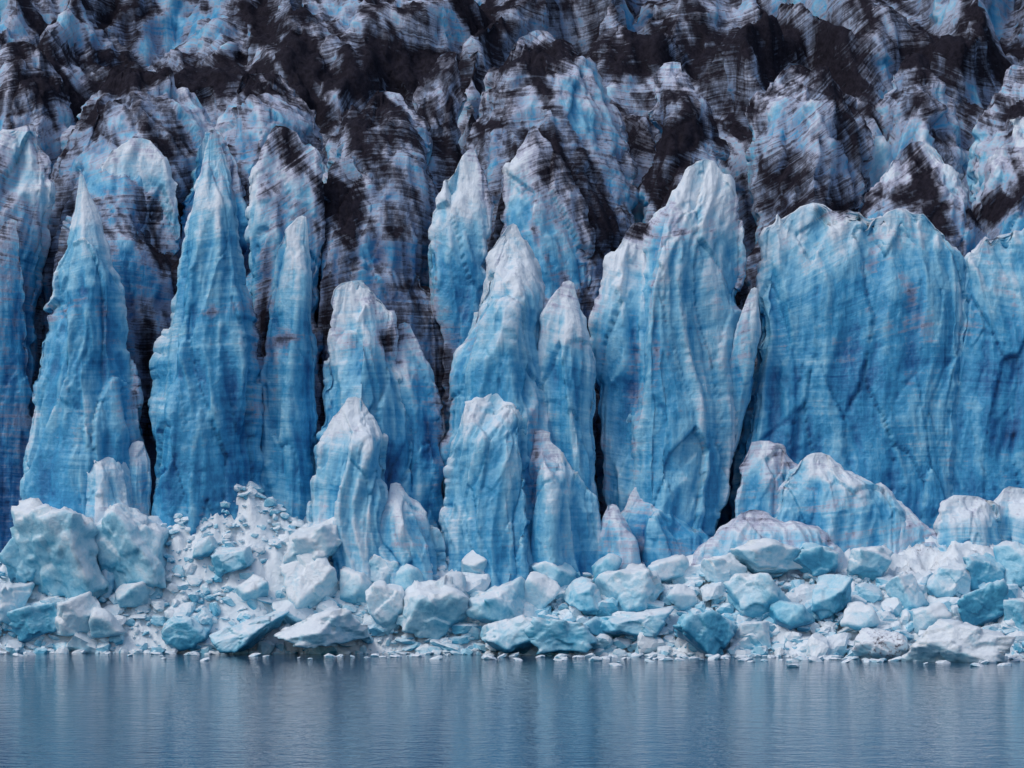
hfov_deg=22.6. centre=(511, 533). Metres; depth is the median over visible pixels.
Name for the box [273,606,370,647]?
ice block
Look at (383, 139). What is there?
glacier ridge
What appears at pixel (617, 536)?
ice pinnacle
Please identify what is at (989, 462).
ice buttress
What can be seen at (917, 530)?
ice shelf
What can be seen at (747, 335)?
ice pinnacle
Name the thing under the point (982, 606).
ice block
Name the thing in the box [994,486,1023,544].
ice shelf
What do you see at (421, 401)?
ice pinnacle
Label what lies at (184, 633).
ice block
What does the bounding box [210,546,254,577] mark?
ice block
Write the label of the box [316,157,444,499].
glacier ridge
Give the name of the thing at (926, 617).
ice block
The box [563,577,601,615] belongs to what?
ice block
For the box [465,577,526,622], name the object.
ice block
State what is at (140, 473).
ice pinnacle
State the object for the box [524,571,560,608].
ice block
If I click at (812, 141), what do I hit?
glacier ridge
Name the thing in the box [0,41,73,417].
glacier ridge
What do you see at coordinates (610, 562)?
ice block
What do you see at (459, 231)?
glacier ridge
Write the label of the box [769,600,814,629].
ice block
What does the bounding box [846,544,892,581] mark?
ice block
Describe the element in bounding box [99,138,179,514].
glacier ridge
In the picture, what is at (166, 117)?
glacier ridge
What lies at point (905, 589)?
ice block
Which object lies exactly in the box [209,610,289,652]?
ice block
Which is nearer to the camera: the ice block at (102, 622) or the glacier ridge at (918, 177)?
the ice block at (102, 622)
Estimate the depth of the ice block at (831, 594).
293.26 m
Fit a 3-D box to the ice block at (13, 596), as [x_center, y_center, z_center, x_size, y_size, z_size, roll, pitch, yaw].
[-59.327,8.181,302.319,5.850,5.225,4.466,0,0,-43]
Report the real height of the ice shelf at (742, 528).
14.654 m
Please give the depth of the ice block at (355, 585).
300.39 m
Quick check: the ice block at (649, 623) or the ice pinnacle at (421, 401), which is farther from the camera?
the ice pinnacle at (421, 401)
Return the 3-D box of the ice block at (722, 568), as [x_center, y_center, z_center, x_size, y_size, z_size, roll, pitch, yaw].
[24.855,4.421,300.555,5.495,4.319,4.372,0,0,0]
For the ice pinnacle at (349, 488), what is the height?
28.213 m
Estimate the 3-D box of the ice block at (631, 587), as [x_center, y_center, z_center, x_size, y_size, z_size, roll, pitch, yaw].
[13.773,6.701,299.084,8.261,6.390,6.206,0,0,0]
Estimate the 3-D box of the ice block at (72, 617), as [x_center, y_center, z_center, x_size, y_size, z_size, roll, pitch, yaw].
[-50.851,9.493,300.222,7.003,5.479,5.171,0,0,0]
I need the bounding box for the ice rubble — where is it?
[0,481,1023,666]
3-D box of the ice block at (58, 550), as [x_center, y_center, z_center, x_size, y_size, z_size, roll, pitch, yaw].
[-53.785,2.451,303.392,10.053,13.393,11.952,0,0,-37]
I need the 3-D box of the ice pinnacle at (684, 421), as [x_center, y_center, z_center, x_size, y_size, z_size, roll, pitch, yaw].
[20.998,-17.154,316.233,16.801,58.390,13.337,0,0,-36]
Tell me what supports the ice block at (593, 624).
on the crushed ice slope
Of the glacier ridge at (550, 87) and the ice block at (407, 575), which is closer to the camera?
the ice block at (407, 575)
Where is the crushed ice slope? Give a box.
[0,487,1023,655]
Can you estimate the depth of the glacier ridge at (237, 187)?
329.80 m
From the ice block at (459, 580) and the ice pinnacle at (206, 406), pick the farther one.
the ice pinnacle at (206, 406)
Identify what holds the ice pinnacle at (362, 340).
on the crushed ice slope
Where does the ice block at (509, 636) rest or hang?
on the crushed ice slope
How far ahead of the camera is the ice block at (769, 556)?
299.45 m
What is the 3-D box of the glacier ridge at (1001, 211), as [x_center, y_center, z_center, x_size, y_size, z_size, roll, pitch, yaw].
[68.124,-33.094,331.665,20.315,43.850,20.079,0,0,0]
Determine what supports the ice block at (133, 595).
on the crushed ice slope
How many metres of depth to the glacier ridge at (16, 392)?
315.84 m
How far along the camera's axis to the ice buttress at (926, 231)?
317.96 m
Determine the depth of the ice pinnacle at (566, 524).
305.89 m
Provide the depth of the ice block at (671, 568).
301.10 m
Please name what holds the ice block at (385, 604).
on the crushed ice slope
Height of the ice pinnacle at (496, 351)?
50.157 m
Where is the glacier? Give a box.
[0,0,1023,533]
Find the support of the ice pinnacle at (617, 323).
on the crushed ice slope
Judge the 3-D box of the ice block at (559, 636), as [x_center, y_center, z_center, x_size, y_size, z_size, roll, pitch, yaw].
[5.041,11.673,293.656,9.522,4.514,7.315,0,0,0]
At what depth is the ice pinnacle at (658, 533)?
307.88 m
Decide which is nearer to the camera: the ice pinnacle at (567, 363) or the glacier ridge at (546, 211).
the ice pinnacle at (567, 363)
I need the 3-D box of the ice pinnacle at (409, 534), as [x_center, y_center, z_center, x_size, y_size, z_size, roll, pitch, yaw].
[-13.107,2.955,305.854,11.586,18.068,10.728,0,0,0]
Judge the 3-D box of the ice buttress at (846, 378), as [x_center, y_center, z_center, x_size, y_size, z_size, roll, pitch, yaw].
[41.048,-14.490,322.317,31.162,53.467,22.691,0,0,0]
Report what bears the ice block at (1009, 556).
on the crushed ice slope
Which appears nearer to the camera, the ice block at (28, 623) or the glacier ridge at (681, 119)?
the ice block at (28, 623)
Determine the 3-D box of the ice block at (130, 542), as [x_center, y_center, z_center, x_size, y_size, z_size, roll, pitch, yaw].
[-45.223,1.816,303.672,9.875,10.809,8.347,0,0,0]
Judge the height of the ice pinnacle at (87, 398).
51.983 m
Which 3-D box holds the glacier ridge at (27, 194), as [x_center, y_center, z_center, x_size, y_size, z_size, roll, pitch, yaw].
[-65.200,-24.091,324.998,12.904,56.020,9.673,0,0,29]
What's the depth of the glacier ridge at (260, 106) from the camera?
340.49 m
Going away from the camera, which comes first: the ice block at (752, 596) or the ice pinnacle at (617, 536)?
the ice block at (752, 596)
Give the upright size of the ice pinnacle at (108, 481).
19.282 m
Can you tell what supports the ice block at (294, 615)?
on the crushed ice slope
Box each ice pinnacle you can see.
[20,174,143,514]
[85,457,132,597]
[129,441,151,515]
[148,132,263,535]
[260,216,317,519]
[306,397,387,589]
[313,280,412,497]
[378,483,446,583]
[395,322,444,531]
[439,224,551,571]
[439,393,530,588]
[529,430,600,577]
[537,281,600,520]
[588,222,646,511]
[598,504,640,569]
[621,487,710,567]
[626,159,746,536]
[730,287,760,451]
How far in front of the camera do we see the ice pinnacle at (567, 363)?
310.03 m
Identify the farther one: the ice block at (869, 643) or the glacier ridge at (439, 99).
the glacier ridge at (439, 99)
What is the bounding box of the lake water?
[0,653,1023,767]
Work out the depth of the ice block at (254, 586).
299.75 m
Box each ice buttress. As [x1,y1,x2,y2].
[729,203,965,528]
[855,208,962,481]
[952,228,1023,500]
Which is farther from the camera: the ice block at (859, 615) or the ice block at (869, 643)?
the ice block at (859, 615)
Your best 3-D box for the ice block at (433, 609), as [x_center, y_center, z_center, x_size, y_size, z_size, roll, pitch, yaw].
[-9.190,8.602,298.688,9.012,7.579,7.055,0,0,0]
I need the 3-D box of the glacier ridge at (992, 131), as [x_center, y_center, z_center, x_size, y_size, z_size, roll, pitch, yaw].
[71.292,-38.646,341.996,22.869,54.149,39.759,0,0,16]
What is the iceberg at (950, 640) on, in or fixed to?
in the lake water
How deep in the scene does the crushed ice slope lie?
302.37 m
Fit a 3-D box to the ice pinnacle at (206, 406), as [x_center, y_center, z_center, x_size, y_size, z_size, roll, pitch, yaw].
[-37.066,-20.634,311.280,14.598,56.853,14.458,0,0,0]
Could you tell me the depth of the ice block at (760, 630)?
290.79 m
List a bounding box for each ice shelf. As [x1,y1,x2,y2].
[691,510,843,580]
[735,441,797,517]
[775,452,905,553]
[892,500,936,551]
[933,495,1003,551]
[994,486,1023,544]
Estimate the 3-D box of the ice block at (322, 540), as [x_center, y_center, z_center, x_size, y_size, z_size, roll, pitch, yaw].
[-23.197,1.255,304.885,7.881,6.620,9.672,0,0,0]
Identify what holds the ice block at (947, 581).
on the crushed ice slope
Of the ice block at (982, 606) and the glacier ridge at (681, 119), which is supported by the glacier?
the glacier ridge at (681, 119)
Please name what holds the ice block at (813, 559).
on the crushed ice slope
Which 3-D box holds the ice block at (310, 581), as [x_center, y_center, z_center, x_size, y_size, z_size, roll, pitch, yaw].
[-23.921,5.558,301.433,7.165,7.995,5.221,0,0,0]
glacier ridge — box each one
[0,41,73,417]
[0,124,55,414]
[0,219,32,552]
[40,65,215,441]
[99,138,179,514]
[180,130,247,254]
[214,73,328,361]
[244,125,325,443]
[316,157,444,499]
[318,90,438,286]
[412,51,466,327]
[428,149,494,500]
[463,30,638,438]
[500,126,603,521]
[638,62,740,305]
[744,63,874,377]
[861,141,986,256]
[875,53,966,173]
[966,65,1023,218]
[977,117,1023,238]
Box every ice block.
[0,537,36,589]
[0,582,34,623]
[7,602,56,642]
[10,498,108,598]
[52,591,101,636]
[88,607,126,637]
[95,503,168,592]
[115,581,151,607]
[161,612,212,651]
[192,535,219,558]
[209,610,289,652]
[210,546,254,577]
[235,574,268,600]
[272,600,314,625]
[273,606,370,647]
[279,553,338,608]
[283,517,341,563]
[339,566,371,604]
[365,580,403,635]
[368,554,398,583]
[395,564,423,590]
[396,575,469,638]
[438,571,468,596]
[461,550,486,573]
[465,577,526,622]
[480,615,534,653]
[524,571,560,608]
[524,616,597,654]
[530,561,576,586]
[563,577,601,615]
[583,616,612,637]
[591,553,621,582]
[595,563,664,611]
[599,606,674,639]
[647,554,688,582]
[666,584,697,610]
[700,553,747,587]
[723,573,790,618]
[730,538,802,574]
[733,621,770,649]
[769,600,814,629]
[793,542,838,577]
[811,574,852,619]
[840,601,879,630]
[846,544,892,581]
[851,628,909,659]
[885,573,928,609]
[913,602,952,632]
[927,563,970,597]
[957,578,1008,627]
[963,552,1004,590]
[993,541,1023,588]
[1003,598,1023,631]
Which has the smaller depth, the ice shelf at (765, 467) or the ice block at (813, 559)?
the ice block at (813, 559)
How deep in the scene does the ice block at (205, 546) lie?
302.12 m
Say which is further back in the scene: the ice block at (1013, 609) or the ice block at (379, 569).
the ice block at (379, 569)
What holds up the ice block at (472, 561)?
on the crushed ice slope
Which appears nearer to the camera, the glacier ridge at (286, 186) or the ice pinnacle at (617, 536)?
the ice pinnacle at (617, 536)
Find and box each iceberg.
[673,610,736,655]
[900,618,1015,662]
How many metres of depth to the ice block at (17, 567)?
302.61 m
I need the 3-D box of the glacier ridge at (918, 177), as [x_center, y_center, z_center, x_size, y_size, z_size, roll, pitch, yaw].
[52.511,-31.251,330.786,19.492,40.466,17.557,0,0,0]
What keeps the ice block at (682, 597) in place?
on the crushed ice slope
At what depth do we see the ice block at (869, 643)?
283.03 m
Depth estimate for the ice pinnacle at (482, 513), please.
304.09 m
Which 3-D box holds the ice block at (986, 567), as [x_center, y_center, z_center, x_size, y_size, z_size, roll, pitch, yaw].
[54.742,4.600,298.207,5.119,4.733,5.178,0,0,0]
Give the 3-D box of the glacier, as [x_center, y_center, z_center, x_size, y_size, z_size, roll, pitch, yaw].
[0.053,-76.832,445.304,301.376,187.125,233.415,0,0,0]
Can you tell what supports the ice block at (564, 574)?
on the crushed ice slope
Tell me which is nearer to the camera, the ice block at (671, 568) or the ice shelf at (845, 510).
the ice block at (671, 568)
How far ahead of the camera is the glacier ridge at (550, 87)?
338.77 m
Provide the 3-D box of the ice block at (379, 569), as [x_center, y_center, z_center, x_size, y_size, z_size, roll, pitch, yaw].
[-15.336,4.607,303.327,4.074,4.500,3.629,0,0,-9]
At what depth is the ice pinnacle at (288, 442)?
310.54 m
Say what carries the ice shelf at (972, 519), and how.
on the crushed ice slope
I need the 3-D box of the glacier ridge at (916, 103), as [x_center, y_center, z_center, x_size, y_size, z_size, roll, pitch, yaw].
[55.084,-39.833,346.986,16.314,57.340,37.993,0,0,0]
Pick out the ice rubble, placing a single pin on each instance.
(818, 646)

